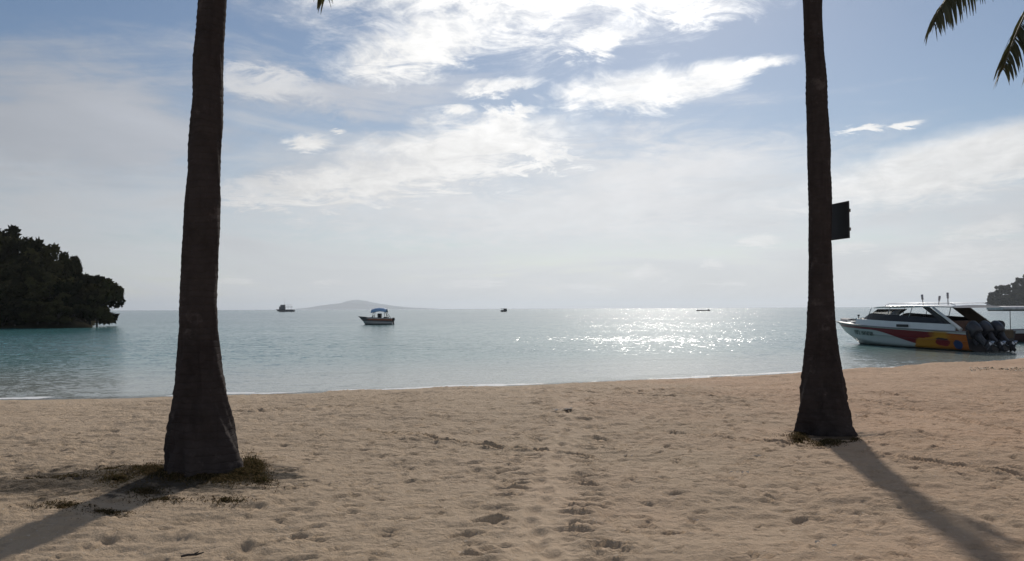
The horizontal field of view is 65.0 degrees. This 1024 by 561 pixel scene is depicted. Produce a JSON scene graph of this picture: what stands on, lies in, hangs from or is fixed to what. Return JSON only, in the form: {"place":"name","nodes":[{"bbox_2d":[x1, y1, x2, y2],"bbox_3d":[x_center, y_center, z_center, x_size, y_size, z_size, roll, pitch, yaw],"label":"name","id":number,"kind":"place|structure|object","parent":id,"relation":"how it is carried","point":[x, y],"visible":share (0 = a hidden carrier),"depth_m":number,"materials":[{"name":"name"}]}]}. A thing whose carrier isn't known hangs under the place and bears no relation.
{"place":"outdoors","nodes":[
{"label":"outdoors","id":0,"kind":"place"},
{"bbox_2d":[0,313,95,327],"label":"headland hill","id":1,"kind":"structure","parent":0,"point":[79,323],"depth_m":96.41,"materials":[{"name":"soil"}]},
{"bbox_2d":[0,235,21,261],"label":"tree","id":2,"kind":"object","parent":1,"relation":"on","point":[4,242],"visible":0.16,"depth_m":111.92,"materials":[{"name":"green plant"}]},
{"bbox_2d":[0,224,21,260],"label":"tree","id":3,"kind":"object","parent":1,"relation":"on","point":[12,230],"visible":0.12,"depth_m":115.92,"materials":[{"name":"green plant"}]},
{"bbox_2d":[6,236,45,263],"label":"tree","id":4,"kind":"object","parent":1,"relation":"on","point":[17,245],"visible":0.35,"depth_m":110.14,"materials":[{"name":"green plant"}]},
{"bbox_2d":[23,242,61,268],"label":"tree","id":5,"kind":"object","parent":1,"relation":"on","point":[45,256],"visible":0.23,"depth_m":109.79,"materials":[{"name":"green plant"}]},
{"bbox_2d":[47,258,81,272],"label":"tree","id":6,"kind":"object","parent":1,"relation":"on","point":[55,265],"visible":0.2,"depth_m":105.36,"materials":[{"name":"green plant"}]},
{"bbox_2d":[42,271,86,303],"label":"tree","id":7,"kind":"object","parent":1,"relation":"on","point":[48,277],"visible":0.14,"depth_m":99.75,"materials":[{"name":"green plant"}]},
{"bbox_2d":[58,251,82,277],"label":"tree","id":8,"kind":"object","parent":1,"relation":"on","point":[69,264],"visible":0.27,"depth_m":107.12,"materials":[{"name":"green plant"}]},
{"bbox_2d":[71,272,105,287],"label":"tree","id":9,"kind":"object","parent":1,"relation":"on","point":[81,275],"visible":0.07,"depth_m":104.94,"materials":[{"name":"green plant"}]},
{"bbox_2d":[76,282,112,325],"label":"tree","id":10,"kind":"object","parent":1,"relation":"on","point":[92,287],"visible":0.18,"depth_m":104.92,"materials":[{"name":"green plant"}]},
{"bbox_2d":[70,274,125,323],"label":"tree","id":11,"kind":"object","parent":1,"relation":"on","point":[113,303],"visible":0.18,"depth_m":108.11,"materials":[{"name":"green plant"}]},
{"bbox_2d":[86,278,124,324],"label":"tree","id":12,"kind":"object","parent":1,"relation":"on","point":[111,290],"visible":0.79,"depth_m":104.07,"materials":[{"name":"green plant"}]},
{"bbox_2d":[9,449,285,517],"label":"grass","id":13,"kind":"structure","parent":0,"point":[253,465],"depth_m":7.39,"materials":[{"name":"green plant"}]},
{"bbox_2d":[285,300,433,309],"bbox_3d":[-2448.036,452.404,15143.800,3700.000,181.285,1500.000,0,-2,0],"label":"island","id":14,"kind":"structure","parent":0,"point":[355,304],"depth_m":15547.64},
{"bbox_2d":[0,358,1023,560],"bbox_3d":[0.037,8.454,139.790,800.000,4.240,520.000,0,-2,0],"label":"beach","id":15,"kind":"structure","parent":0,"point":[464,473],"depth_m":7.62,"materials":[{"name":"beige sand"}]},
{"bbox_2d":[181,551,203,556],"bbox_3d":[-2.082,1.783,5.234,0.141,0.027,0.024,1,-2,-21],"label":"twig","id":16,"kind":"object","parent":15,"relation":"on","point":[194,554],"visible":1,"depth_m":5.23,"materials":[{"name":"brown wood"}]},
{"bbox_2d":[163,0,332,478],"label":"coconut palm","id":17,"kind":"object","parent":15,"relation":"on","point":[200,436],"visible":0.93,"depth_m":7.73,"materials":[{"name":"brown plant"}]},
{"bbox_2d":[793,0,857,436],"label":"coconut palm","id":18,"kind":"object","parent":15,"relation":"on","point":[824,409],"visible":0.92,"depth_m":10.25,"materials":[{"name":"brown plant"}]},
{"bbox_2d":[831,201,850,239],"bbox_3d":[4.255,-0.770,10.406,0.053,0.475,0.380,0,-2,-14],"label":"board","id":19,"kind":"object","parent":18,"relation":"attached to","point":[840,226],"visible":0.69,"depth_m":10.36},
{"bbox_2d":[924,0,1023,88],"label":"coconut palm","id":20,"kind":"object","parent":15,"relation":"on","point":[946,8],"visible":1,"depth_m":10.26,"materials":[{"name":"green plant"}]},
{"bbox_2d":[0,307,1023,399],"bbox_3d":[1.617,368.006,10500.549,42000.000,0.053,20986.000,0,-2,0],"label":"sea","id":21,"kind":"structure","parent":0,"point":[131,354],"depth_m":40.91,"materials":[{"name":"liquid"}]},
{"bbox_2d":[276,305,294,311],"bbox_3d":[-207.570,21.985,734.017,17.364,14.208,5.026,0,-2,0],"label":"tour boat","id":22,"kind":"object","parent":21,"relation":"on","point":[281,308],"visible":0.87,"depth_m":732.27,"materials":[{"name":"black rubber"}]},
{"bbox_2d":[358,308,394,324],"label":"motorboat","id":23,"kind":"object","parent":21,"relation":"on","point":[377,320],"visible":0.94,"depth_m":109.01,"materials":[{"name":"black plastic"}]},
{"bbox_2d":[836,293,1019,352],"bbox_3d":[21.073,2.258,42.363,2.870,3.152,12.761,0,-2,-13],"label":"speedboat","id":24,"kind":"object","parent":21,"relation":"on","point":[971,330],"visible":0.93,"depth_m":39.73,"materials":[{"name":"white plastic"}]},
{"bbox_2d":[987,306,1023,341],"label":"covered boat","id":25,"kind":"object","parent":21,"relation":"on","point":[1019,335],"visible":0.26,"depth_m":47.12,"materials":[{"name":"white plastic"}]},
{"bbox_2d":[0,0,1023,309],"label":"sky","id":26,"kind":"structure","parent":0,"point":[436,154],"materials":[{"name":"blue"}]},
{"bbox_2d":[771,431,910,448],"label":"grass","id":27,"kind":"structure","parent":0,"point":[798,436],"depth_m":9.42,"materials":[{"name":"green plant"}]},
{"bbox_2d":[988,301,1000,305],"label":"tree","id":28,"kind":"object","parent":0,"point":[994,304],"visible":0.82,"depth_m":880.38,"materials":[{"name":"green plant"}]},
{"bbox_2d":[970,367,1023,370],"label":"creeper leaves","id":29,"kind":"object","parent":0,"point":[999,368],"visible":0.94,"depth_m":20.78,"materials":[{"name":"green plant"}]},
{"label":"headland hill","id":30,"kind":"structure","parent":0,"visible":0},
{"bbox_2d":[985,299,997,304],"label":"tree","id":31,"kind":"object","parent":30,"relation":"on","point":[991,300],"visible":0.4,"depth_m":891.16,"materials":[{"name":"green plant"}]},
{"bbox_2d":[987,290,1000,301],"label":"tree","id":32,"kind":"object","parent":30,"relation":"on","point":[995,293],"visible":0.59,"depth_m":899.99,"materials":[{"name":"green plant"}]},
{"bbox_2d":[994,285,1005,294],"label":"tree","id":33,"kind":"object","parent":30,"relation":"on","point":[999,288],"visible":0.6,"depth_m":903.60,"materials":[{"name":"green plant"}]},
{"bbox_2d":[997,301,1008,305],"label":"tree","id":34,"kind":"object","parent":30,"relation":"on","point":[1003,303],"visible":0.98,"depth_m":877.49,"materials":[{"name":"green plant"}]},
{"bbox_2d":[1003,291,1013,295],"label":"tree","id":35,"kind":"object","parent":30,"relation":"on","point":[1009,292],"visible":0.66,"depth_m":896.76,"materials":[{"name":"green plant"}]},
{"bbox_2d":[1003,285,1013,294],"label":"tree","id":36,"kind":"object","parent":30,"relation":"on","point":[1006,289],"visible":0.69,"depth_m":906.07,"materials":[{"name":"green plant"}]},
{"bbox_2d":[1006,300,1016,305],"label":"tree","id":37,"kind":"object","parent":30,"relation":"on","point":[1012,302],"visible":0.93,"depth_m":879.16,"materials":[{"name":"green plant"}]},
{"bbox_2d":[1005,282,1018,290],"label":"tree","id":38,"kind":"object","parent":30,"relation":"on","point":[1014,285],"visible":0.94,"depth_m":906.15,"materials":[{"name":"green plant"}]},
{"bbox_2d":[1013,301,1023,305],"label":"tree","id":39,"kind":"object","parent":30,"relation":"on","point":[1019,303],"visible":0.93,"depth_m":878.33,"materials":[{"name":"green plant"}]},
{"bbox_2d":[1015,277,1023,288],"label":"tree","id":40,"kind":"object","parent":30,"relation":"on","point":[1019,280],"visible":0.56,"depth_m":908.19,"materials":[{"name":"green plant"}]}
]}

